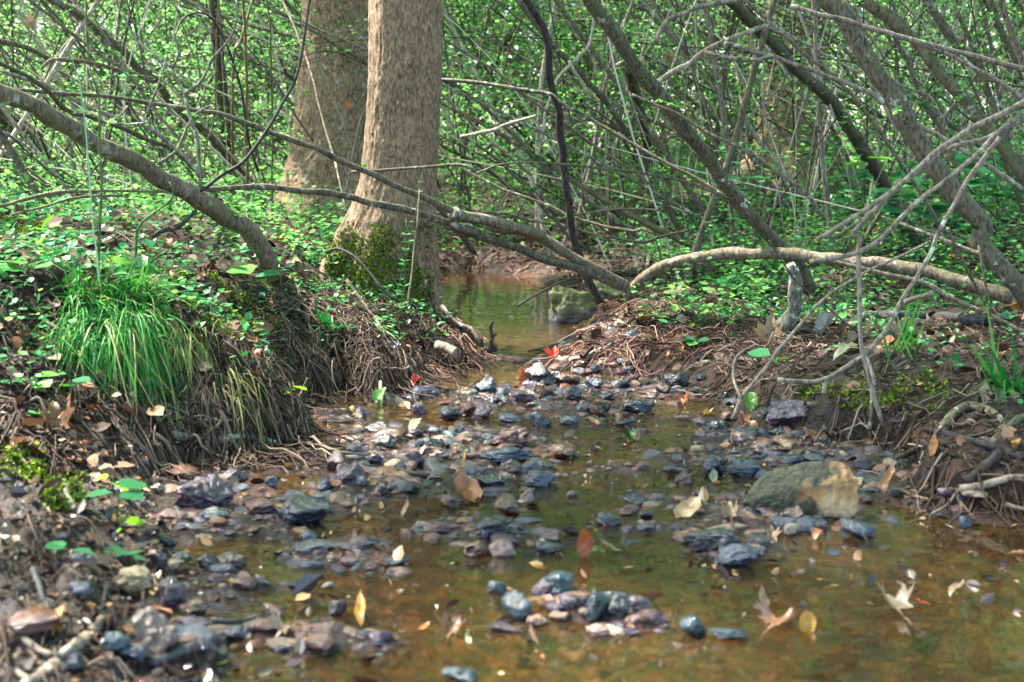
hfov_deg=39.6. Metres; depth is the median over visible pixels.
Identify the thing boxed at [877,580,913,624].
fallen leaf
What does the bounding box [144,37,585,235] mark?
sapling
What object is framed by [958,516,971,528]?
stone
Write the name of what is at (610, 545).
fallen leaf
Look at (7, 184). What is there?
sapling
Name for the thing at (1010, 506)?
root mat
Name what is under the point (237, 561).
stone
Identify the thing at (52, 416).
fallen leaf
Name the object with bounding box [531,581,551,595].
stone
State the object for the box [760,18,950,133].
slanting stem
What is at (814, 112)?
sapling
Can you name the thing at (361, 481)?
stone
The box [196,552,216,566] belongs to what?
stone
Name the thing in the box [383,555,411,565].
stone
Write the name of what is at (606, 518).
stone
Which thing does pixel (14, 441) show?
fallen leaf
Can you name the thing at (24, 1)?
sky
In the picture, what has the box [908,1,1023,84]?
sapling
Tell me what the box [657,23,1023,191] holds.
fallen limb
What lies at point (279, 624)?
fallen leaf
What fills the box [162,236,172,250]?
fallen leaf
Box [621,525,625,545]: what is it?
fallen leaf
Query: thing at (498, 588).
stone
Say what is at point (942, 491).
stone
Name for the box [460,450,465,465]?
fallen leaf
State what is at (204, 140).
upright stem
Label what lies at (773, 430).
stone
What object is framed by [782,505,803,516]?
stone
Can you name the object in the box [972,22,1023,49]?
sapling
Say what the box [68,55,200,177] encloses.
lichen stem
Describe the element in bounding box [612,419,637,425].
stone
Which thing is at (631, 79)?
background stem
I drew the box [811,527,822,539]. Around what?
fallen leaf
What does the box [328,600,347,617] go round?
stone
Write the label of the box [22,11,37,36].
fallen leaf
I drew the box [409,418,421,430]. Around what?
fallen leaf
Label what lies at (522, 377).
fallen leaf
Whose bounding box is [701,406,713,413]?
fallen leaf
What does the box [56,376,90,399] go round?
seedling
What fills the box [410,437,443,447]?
stone
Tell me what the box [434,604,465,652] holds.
fallen leaf
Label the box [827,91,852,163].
sprig
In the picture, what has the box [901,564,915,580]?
fallen leaf
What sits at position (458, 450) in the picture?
stone
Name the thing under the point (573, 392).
stone
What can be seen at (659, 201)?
sprig
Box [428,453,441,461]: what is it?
stone
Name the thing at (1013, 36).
slanting stem
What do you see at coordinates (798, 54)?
sapling
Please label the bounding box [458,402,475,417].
stone
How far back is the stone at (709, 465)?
2.77 m
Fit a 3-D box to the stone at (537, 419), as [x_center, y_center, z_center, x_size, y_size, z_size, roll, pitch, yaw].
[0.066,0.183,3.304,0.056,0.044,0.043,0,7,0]
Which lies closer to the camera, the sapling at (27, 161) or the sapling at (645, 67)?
the sapling at (27, 161)
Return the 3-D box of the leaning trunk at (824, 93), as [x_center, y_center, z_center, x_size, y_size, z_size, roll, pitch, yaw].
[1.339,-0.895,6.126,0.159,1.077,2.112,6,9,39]
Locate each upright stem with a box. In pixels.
[85,0,142,274]
[102,182,173,257]
[199,0,238,214]
[230,0,253,205]
[241,0,276,215]
[242,0,304,227]
[406,189,419,308]
[946,227,1012,335]
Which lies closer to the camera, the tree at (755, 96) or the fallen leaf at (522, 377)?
the fallen leaf at (522, 377)
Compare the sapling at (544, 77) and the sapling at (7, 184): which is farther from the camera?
the sapling at (544, 77)
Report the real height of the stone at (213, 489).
0.067 m
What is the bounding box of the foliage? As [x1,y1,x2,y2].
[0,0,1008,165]
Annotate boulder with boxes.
[548,283,598,329]
[587,280,623,299]
[742,461,858,518]
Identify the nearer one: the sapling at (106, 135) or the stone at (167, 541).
the stone at (167, 541)
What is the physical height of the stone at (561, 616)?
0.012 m
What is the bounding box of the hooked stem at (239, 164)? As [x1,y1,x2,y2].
[199,0,310,191]
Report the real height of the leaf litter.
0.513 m
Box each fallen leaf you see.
[10,436,29,450]
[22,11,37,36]
[28,602,65,635]
[38,398,74,434]
[44,295,63,317]
[62,268,78,284]
[136,602,172,613]
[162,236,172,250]
[168,320,177,331]
[198,259,210,276]
[251,347,261,361]
[264,607,300,646]
[265,298,274,304]
[345,100,350,108]
[346,405,354,411]
[354,589,365,625]
[372,387,385,406]
[395,396,410,408]
[401,497,408,518]
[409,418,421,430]
[411,374,419,383]
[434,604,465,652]
[454,469,482,501]
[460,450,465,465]
[465,629,471,642]
[519,367,527,381]
[544,345,558,359]
[577,528,592,560]
[588,417,599,424]
[600,538,620,550]
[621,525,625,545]
[622,425,640,440]
[627,427,635,441]
[666,49,677,62]
[673,496,700,517]
[675,389,689,409]
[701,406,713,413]
[709,468,717,481]
[715,374,735,390]
[719,499,738,522]
[739,408,751,424]
[741,419,757,426]
[744,392,757,410]
[753,311,784,343]
[755,599,798,639]
[759,584,769,615]
[766,525,782,538]
[799,610,815,635]
[807,311,835,333]
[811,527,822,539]
[833,342,858,360]
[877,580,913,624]
[878,460,894,492]
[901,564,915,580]
[909,428,916,442]
[925,312,941,326]
[929,432,937,455]
[945,330,957,341]
[948,579,963,595]
[979,382,991,399]
[1006,436,1020,447]
[1008,302,1023,318]
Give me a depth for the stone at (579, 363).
4.13 m
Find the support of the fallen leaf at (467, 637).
on the water
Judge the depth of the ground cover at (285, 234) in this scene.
5.79 m
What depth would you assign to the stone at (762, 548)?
2.20 m
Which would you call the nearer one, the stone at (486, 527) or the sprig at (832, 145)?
the stone at (486, 527)
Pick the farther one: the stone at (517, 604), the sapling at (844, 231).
the sapling at (844, 231)
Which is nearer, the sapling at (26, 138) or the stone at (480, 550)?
the stone at (480, 550)
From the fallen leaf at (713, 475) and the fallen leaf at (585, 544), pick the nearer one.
the fallen leaf at (585, 544)
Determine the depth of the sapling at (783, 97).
9.10 m
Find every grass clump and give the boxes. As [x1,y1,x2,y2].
[21,306,189,415]
[45,245,217,334]
[49,297,231,434]
[163,318,224,403]
[184,358,285,457]
[312,300,347,355]
[876,276,957,360]
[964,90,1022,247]
[964,377,1023,406]
[971,306,1023,409]
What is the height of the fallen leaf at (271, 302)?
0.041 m
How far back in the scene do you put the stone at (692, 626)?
1.82 m
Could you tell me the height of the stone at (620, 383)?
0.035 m
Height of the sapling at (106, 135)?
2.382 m
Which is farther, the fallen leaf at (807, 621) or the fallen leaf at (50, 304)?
the fallen leaf at (50, 304)
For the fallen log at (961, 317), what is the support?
on the ground at (854, 636)
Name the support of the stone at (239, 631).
on the ground at (854, 636)
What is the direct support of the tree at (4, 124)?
on the ground at (854, 636)
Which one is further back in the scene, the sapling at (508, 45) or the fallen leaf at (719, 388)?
the sapling at (508, 45)
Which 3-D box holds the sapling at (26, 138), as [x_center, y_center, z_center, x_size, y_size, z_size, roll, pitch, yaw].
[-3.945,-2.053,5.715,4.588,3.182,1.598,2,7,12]
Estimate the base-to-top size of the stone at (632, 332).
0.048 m
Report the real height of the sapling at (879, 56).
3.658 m
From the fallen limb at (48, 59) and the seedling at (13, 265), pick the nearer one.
the seedling at (13, 265)
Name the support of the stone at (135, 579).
on the ground at (854, 636)
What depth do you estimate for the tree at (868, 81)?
20.91 m
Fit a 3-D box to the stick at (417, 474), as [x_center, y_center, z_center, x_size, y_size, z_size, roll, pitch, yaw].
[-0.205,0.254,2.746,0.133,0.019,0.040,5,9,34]
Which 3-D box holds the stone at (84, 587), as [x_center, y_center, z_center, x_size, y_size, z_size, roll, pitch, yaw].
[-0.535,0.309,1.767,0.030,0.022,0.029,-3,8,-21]
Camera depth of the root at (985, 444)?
2.59 m
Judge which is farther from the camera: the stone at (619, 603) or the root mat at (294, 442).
the root mat at (294, 442)
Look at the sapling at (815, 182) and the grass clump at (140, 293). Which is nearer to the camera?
the grass clump at (140, 293)
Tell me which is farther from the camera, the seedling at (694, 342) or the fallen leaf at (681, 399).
the seedling at (694, 342)
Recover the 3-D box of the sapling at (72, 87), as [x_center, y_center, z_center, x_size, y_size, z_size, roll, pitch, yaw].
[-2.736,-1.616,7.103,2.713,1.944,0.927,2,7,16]
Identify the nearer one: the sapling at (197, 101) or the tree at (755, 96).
the sapling at (197, 101)
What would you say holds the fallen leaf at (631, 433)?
on the water
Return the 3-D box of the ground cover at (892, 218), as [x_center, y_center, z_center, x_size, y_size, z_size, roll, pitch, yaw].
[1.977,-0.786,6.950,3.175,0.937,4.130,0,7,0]
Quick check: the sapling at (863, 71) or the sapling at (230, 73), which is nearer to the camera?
the sapling at (863, 71)
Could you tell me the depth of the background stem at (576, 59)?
6.50 m
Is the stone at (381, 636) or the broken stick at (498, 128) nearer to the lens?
the stone at (381, 636)
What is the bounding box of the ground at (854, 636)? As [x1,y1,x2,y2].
[0,132,1023,681]
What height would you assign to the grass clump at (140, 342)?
0.452 m
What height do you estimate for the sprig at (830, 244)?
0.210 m
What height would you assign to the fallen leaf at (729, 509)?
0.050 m
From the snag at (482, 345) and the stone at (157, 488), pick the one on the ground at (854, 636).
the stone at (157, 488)
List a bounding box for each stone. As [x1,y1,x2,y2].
[69,580,93,596]
[101,631,131,655]
[112,565,153,597]
[115,644,148,661]
[131,606,177,655]
[147,549,166,561]
[150,483,164,492]
[156,576,185,608]
[158,533,177,549]
[169,551,191,563]
[174,473,233,507]
[176,615,208,625]
[179,597,207,616]
[180,479,188,484]
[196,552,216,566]
[203,506,230,520]
[217,551,247,569]
[220,624,252,638]
[221,467,248,482]
[264,476,277,487]
[280,494,330,527]
[300,530,316,539]
[317,479,331,490]
[327,448,349,472]
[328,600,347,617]
[335,462,346,476]
[335,463,368,482]
[355,406,364,414]
[355,476,367,485]
[365,421,387,432]
[368,453,382,463]
[368,630,392,642]
[370,434,395,447]
[372,483,387,494]
[376,427,407,437]
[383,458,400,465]
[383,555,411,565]
[387,476,411,490]
[407,385,440,397]
[408,429,423,436]
[408,451,425,466]
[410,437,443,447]
[412,401,426,416]
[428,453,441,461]
[439,405,461,422]
[440,493,463,509]
[441,666,477,681]
[443,430,458,440]
[450,443,476,459]
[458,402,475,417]
[463,540,488,557]
[474,402,491,421]
[475,374,496,391]
[475,474,507,485]
[475,514,507,538]
[480,446,535,462]
[484,394,498,402]
[486,580,509,595]
[488,540,515,559]
[488,622,518,632]
[490,425,530,447]
[494,494,519,516]
[497,412,521,423]
[499,458,521,472]
[501,589,533,624]
[510,390,534,401]
[520,488,534,504]
[524,362,554,382]
[524,469,557,488]
[526,614,549,626]
[527,457,554,469]
[529,411,551,428]
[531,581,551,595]
[533,540,563,553]
[536,382,553,399]
[539,570,573,591]
[547,442,575,457]
[550,611,569,621]
[551,370,559,376]
[554,373,579,384]
[558,593,588,612]
[560,415,579,424]
[562,385,581,399]
[565,490,578,498]
[573,360,588,367]
[584,588,609,622]
[585,377,603,387]
[586,623,609,636]
[589,398,610,416]
[595,511,620,526]
[598,392,613,399]
[607,379,630,387]
[608,593,630,616]
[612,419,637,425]
[617,356,624,365]
[621,400,654,413]
[622,364,638,373]
[623,329,639,342]
[623,491,640,502]
[628,595,651,612]
[639,509,653,520]
[642,350,660,360]
[654,383,671,393]
[662,373,689,385]
[668,372,689,385]
[674,470,692,485]
[679,615,706,640]
[683,527,740,552]
[694,489,700,496]
[702,457,725,478]
[705,419,728,429]
[708,627,746,640]
[714,543,760,566]
[716,388,737,397]
[726,458,761,476]
[729,431,748,445]
[747,543,765,554]
[750,443,779,453]
[752,437,776,445]
[764,400,807,424]
[767,425,791,434]
[770,512,781,520]
[778,438,797,449]
[778,454,803,464]
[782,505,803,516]
[811,517,826,527]
[840,517,875,539]
[853,457,871,470]
[937,487,952,497]
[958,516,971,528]
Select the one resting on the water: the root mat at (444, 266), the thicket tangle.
the root mat at (444, 266)
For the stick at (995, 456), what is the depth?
2.48 m
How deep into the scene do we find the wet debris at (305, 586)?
2.15 m
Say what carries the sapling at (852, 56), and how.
on the ground at (854, 636)
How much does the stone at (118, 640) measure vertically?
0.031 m
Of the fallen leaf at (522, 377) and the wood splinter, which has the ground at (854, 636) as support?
the wood splinter
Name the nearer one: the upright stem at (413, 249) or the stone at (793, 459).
the stone at (793, 459)
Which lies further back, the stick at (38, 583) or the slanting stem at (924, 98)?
the slanting stem at (924, 98)
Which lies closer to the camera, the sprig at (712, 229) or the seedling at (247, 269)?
the seedling at (247, 269)
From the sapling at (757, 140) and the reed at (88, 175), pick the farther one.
the sapling at (757, 140)
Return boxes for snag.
[480,337,483,353]
[486,321,497,353]
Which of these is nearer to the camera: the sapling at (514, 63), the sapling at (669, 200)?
the sapling at (669, 200)
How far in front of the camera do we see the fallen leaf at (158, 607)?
1.83 m
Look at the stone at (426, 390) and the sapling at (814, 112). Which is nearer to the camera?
the stone at (426, 390)
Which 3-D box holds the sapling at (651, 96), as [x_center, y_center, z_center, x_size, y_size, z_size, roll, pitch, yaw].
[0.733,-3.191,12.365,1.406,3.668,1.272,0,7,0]
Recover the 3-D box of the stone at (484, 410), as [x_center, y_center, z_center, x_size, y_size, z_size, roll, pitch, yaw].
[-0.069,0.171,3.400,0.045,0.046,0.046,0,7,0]
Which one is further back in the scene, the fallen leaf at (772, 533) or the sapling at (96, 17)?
the sapling at (96, 17)
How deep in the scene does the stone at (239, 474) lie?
2.64 m
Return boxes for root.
[440,304,480,344]
[893,426,1023,460]
[938,401,1005,442]
[1002,413,1023,439]
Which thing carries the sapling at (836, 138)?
on the ground at (854, 636)
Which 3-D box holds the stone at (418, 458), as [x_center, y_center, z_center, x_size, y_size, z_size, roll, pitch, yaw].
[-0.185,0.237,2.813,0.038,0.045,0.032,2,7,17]
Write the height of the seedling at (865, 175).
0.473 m
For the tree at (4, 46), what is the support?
on the ground at (854, 636)
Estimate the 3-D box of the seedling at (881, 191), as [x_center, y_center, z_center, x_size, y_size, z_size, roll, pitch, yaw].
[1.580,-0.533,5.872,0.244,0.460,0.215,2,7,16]
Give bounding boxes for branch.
[0,189,169,215]
[476,206,689,243]
[777,99,1023,430]
[790,4,1023,99]
[813,222,1023,334]
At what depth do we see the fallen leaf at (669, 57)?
4.32 m
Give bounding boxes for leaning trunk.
[0,83,278,277]
[0,103,70,169]
[46,0,269,205]
[523,0,603,303]
[581,0,816,293]
[727,1,921,243]
[815,0,1023,311]
[848,0,1023,185]
[921,0,1021,148]
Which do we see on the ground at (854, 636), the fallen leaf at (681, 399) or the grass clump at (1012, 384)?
the grass clump at (1012, 384)
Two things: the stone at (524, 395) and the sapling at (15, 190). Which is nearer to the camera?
the stone at (524, 395)
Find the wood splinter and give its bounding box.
[209,286,213,312]
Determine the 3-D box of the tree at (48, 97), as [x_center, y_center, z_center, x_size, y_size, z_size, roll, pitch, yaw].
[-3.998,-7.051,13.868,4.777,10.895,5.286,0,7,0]
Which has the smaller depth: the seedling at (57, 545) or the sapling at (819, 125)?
the seedling at (57, 545)
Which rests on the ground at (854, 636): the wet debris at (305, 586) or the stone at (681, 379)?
the stone at (681, 379)
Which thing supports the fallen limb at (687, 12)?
attached to the leaning trunk at (646, 79)
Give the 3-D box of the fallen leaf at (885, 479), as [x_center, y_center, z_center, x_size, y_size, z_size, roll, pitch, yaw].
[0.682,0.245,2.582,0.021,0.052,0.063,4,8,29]
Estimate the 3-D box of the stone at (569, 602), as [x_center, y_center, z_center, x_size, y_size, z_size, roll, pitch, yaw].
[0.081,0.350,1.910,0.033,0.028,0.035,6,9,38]
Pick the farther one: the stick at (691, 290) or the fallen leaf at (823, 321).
the stick at (691, 290)
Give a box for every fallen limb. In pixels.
[0,39,152,81]
[654,0,742,43]
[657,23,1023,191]
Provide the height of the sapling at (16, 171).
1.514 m
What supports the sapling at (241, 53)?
on the ground at (854, 636)
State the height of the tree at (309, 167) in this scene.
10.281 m
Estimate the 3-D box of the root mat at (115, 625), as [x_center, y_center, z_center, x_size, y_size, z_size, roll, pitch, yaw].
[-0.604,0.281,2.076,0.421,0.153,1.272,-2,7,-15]
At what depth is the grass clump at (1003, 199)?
6.96 m
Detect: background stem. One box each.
[443,8,527,112]
[486,5,526,143]
[531,18,624,154]
[613,64,659,203]
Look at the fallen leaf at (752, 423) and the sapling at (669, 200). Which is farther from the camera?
the sapling at (669, 200)
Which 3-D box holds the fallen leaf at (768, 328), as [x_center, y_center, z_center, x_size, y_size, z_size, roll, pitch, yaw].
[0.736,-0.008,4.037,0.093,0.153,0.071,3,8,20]
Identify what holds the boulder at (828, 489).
on the ground at (854, 636)
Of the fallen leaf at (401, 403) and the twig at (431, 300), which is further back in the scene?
the twig at (431, 300)
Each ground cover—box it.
[0,98,1023,249]
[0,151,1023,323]
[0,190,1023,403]
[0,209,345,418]
[578,120,1023,302]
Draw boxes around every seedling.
[0,256,53,277]
[11,371,59,394]
[28,410,48,418]
[44,541,93,555]
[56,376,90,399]
[84,478,146,523]
[94,473,127,491]
[103,545,146,566]
[110,255,155,274]
[111,514,144,531]
[226,264,280,291]
[284,386,306,397]
[679,336,709,345]
[710,275,749,292]
[722,161,765,273]
[729,278,772,296]
[748,348,790,362]
[829,161,873,251]
[867,156,924,258]
[896,163,949,256]
[931,209,969,246]
[939,358,963,365]
[951,136,1001,259]
[979,169,1023,247]
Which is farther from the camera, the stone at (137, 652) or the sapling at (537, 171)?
the sapling at (537, 171)
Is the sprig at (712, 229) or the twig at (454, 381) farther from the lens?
the sprig at (712, 229)
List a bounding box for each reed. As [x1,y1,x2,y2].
[69,51,99,281]
[517,277,574,306]
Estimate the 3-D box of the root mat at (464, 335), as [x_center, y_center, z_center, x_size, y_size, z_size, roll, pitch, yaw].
[-0.229,-0.079,4.829,0.517,0.192,1.995,0,7,0]
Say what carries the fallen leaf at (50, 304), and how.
on the grass clump at (140, 293)
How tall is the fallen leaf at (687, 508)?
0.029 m
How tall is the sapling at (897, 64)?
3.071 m
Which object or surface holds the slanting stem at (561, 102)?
attached to the leaning trunk at (563, 155)
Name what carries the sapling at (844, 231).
on the ground at (854, 636)
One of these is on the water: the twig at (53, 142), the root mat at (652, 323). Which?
the root mat at (652, 323)
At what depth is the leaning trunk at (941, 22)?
5.49 m
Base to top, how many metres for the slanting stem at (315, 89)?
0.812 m
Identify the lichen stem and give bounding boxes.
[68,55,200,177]
[114,0,237,187]
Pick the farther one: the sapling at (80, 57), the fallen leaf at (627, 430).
the sapling at (80, 57)
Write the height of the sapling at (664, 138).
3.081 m
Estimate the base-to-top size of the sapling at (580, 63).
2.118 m
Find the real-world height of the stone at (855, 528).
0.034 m
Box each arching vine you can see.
[175,12,285,172]
[351,161,730,199]
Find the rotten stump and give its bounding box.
[764,261,802,343]
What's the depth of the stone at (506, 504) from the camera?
2.46 m
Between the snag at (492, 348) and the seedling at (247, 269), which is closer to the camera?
the seedling at (247, 269)
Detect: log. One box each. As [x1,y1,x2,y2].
[171,431,276,445]
[434,340,460,358]
[862,309,1010,324]
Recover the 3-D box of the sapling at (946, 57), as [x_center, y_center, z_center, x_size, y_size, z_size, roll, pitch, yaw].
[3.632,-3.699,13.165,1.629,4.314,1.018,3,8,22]
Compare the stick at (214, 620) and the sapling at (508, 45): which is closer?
the stick at (214, 620)
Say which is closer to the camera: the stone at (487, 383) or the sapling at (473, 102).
the stone at (487, 383)
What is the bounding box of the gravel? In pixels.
[1,312,1017,681]
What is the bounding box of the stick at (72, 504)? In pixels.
[4,456,77,513]
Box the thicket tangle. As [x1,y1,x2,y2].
[0,0,1023,278]
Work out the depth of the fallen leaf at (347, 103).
4.64 m
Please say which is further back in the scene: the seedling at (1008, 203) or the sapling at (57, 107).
the sapling at (57, 107)
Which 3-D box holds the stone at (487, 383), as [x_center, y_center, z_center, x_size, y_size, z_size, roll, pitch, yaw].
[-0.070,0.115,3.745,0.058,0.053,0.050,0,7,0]
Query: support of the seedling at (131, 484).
on the ground at (854, 636)
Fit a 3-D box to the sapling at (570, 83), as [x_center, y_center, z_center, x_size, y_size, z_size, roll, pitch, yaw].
[-0.307,-2.195,10.690,4.529,2.134,1.697,0,7,0]
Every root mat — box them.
[0,337,313,486]
[0,455,236,681]
[142,297,377,474]
[216,262,472,413]
[370,303,517,380]
[437,214,651,274]
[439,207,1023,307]
[525,281,822,378]
[673,304,859,411]
[757,314,1023,470]
[840,413,1023,545]
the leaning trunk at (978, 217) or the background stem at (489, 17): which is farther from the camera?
the background stem at (489, 17)
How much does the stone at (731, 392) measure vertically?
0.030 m
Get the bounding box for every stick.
[0,626,63,679]
[4,456,77,513]
[20,615,106,681]
[30,566,51,608]
[88,605,147,614]
[146,636,227,666]
[211,605,285,623]
[395,467,431,477]
[460,114,538,137]
[528,323,598,351]
[557,341,617,363]
[637,289,673,306]
[644,250,651,270]
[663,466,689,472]
[671,288,723,299]
[959,474,1023,493]
[962,447,1004,483]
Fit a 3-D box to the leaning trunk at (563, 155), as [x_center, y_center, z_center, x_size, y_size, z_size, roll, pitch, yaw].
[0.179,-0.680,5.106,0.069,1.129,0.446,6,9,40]
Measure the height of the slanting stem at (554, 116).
0.576 m
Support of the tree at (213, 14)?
on the ground at (854, 636)
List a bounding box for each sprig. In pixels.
[393,172,422,296]
[393,225,411,314]
[648,166,668,233]
[706,188,721,238]
[795,102,816,163]
[821,200,835,251]
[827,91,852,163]
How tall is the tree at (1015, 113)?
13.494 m
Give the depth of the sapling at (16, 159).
5.89 m
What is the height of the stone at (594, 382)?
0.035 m
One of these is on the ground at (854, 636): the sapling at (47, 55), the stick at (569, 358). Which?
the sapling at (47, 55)
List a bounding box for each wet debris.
[0,337,213,681]
[165,352,1023,681]
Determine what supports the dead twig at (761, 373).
on the gravel
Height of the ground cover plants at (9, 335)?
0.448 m
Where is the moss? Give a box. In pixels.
[0,210,951,513]
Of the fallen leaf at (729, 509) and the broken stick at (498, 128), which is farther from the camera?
the broken stick at (498, 128)
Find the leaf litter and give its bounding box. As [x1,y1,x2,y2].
[0,179,1023,489]
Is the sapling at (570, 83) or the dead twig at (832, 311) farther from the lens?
the sapling at (570, 83)
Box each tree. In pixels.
[0,0,15,149]
[0,118,8,172]
[32,1,74,168]
[116,0,132,144]
[208,0,243,184]
[224,2,244,153]
[265,0,368,230]
[291,0,301,128]
[318,0,443,317]
[460,0,475,155]
[559,1,596,176]
[710,0,863,197]
[729,6,756,165]
[867,12,877,151]
[968,0,989,148]
[1006,4,1023,149]
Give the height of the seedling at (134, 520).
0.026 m
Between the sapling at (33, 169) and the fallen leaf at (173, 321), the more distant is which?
the sapling at (33, 169)
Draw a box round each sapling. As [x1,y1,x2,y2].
[0,0,100,161]
[0,5,200,210]
[0,9,287,156]
[0,26,137,151]
[0,36,171,197]
[0,77,19,198]
[0,104,85,211]
[0,105,76,202]
[0,127,50,210]
[0,127,98,205]
[0,146,82,211]
[0,175,15,196]
[1,34,221,163]
[1,72,76,195]
[2,152,70,207]
[2,162,35,206]
[3,131,121,207]
[10,0,85,193]
[13,0,289,155]
[17,0,146,174]
[20,0,233,178]
[26,0,136,188]
[29,8,87,120]
[32,1,286,157]
[42,0,153,205]
[65,12,222,171]
[69,1,177,154]
[89,0,294,109]
[100,0,298,110]
[104,0,755,278]
[115,0,765,260]
[137,0,216,175]
[140,0,298,186]
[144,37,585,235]
[171,17,280,181]
[179,10,293,174]
[183,42,292,117]
[203,1,292,122]
[204,0,478,255]
[207,0,298,98]
[231,1,299,183]
[260,0,596,174]
[280,9,655,249]
[441,3,553,256]
[441,11,591,142]
[442,0,513,177]
[442,3,614,246]
[443,0,557,198]
[443,16,724,160]
[448,0,691,251]
[449,2,550,175]
[452,1,555,153]
[455,0,727,247]
[480,0,577,243]
[489,25,597,127]
[495,0,654,251]
[502,0,660,154]
[512,0,712,148]
[521,0,680,236]
[548,0,670,181]
[554,0,794,193]
[558,1,665,247]
[559,0,800,222]
[562,0,695,244]
[566,0,1015,199]
[585,0,770,261]
[587,1,835,248]
[587,6,759,150]
[595,0,902,230]
[604,0,815,211]
[617,1,677,178]
[624,0,670,174]
[642,0,1007,164]
[648,0,798,239]
[658,5,749,155]
[672,0,1023,156]
[679,0,903,246]
[683,0,866,287]
[692,0,845,265]
[706,0,916,205]
[716,0,853,188]
[745,0,856,173]
[753,0,990,144]
[773,0,974,205]
[774,0,1020,182]
[776,0,978,200]
[804,0,943,224]
[815,1,1023,250]
[826,0,963,171]
[827,0,918,162]
[827,30,991,161]
[829,54,916,163]
[843,0,1023,269]
[870,3,1013,178]
[903,2,1023,116]
[906,0,1023,229]
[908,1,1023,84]
[938,3,990,153]
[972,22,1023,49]
[1003,0,1023,108]
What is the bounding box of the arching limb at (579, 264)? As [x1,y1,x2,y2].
[13,87,1013,304]
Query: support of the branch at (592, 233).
on the ground at (854, 636)
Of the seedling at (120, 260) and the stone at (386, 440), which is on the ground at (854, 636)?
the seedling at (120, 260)
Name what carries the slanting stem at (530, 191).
on the ground at (854, 636)
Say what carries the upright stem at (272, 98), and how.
on the ground at (854, 636)
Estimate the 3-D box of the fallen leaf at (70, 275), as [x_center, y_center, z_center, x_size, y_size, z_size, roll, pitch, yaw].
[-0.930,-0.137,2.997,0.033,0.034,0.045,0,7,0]
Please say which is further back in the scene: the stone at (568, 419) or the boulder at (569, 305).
the boulder at (569, 305)
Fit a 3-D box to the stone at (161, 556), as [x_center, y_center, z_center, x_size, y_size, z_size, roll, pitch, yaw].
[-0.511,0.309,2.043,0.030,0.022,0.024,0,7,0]
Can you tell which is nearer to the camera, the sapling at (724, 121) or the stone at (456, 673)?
the stone at (456, 673)
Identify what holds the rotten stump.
on the ground at (854, 636)
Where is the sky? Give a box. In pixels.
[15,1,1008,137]
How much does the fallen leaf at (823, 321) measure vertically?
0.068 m
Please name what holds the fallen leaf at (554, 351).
on the ground at (854, 636)
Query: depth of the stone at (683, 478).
2.69 m
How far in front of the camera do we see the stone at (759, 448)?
2.95 m
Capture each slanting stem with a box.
[0,61,224,203]
[0,67,120,121]
[27,0,155,101]
[58,4,207,179]
[151,209,197,238]
[221,13,313,141]
[281,0,346,211]
[439,145,664,246]
[441,92,531,175]
[442,78,723,194]
[443,38,655,189]
[458,134,570,241]
[744,0,952,231]
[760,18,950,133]
[882,21,993,192]
[955,0,1023,96]
[960,0,1023,78]
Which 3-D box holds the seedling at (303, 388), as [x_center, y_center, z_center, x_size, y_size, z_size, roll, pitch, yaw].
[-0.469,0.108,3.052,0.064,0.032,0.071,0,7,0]
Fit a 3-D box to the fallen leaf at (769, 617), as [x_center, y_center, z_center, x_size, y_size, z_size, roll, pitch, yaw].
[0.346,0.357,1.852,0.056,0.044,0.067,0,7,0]
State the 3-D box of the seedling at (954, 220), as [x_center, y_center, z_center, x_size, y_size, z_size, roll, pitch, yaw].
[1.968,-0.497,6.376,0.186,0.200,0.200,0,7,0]
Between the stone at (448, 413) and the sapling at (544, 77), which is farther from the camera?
the sapling at (544, 77)
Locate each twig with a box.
[6,132,73,185]
[15,111,87,175]
[73,160,101,192]
[200,434,210,455]
[237,402,253,455]
[326,247,397,301]
[345,278,387,335]
[395,378,462,397]
[425,280,439,321]
[631,93,826,219]
[731,240,930,419]
[768,240,857,332]
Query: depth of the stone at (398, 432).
3.11 m
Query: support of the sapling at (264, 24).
on the ground at (854, 636)
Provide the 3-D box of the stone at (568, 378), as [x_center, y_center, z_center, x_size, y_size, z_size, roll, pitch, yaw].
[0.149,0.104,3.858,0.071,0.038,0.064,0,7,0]
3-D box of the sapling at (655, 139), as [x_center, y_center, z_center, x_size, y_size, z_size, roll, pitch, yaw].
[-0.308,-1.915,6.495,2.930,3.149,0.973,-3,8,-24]
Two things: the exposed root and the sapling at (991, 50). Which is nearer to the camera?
the exposed root
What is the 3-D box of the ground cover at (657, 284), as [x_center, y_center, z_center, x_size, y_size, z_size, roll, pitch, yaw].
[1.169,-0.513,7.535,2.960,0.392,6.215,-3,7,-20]
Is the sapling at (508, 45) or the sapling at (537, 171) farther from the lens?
the sapling at (508, 45)
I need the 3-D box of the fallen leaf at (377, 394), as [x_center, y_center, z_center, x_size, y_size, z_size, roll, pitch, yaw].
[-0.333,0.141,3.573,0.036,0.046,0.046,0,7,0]
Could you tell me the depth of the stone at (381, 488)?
2.58 m
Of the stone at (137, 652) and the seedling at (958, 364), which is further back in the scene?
the seedling at (958, 364)
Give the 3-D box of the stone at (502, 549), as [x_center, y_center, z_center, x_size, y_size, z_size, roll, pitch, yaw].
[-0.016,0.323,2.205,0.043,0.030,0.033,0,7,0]
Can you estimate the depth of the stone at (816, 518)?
2.37 m
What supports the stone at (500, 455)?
on the ground at (854, 636)
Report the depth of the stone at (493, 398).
3.59 m
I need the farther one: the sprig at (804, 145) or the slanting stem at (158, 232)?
the sprig at (804, 145)
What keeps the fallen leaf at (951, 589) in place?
on the water

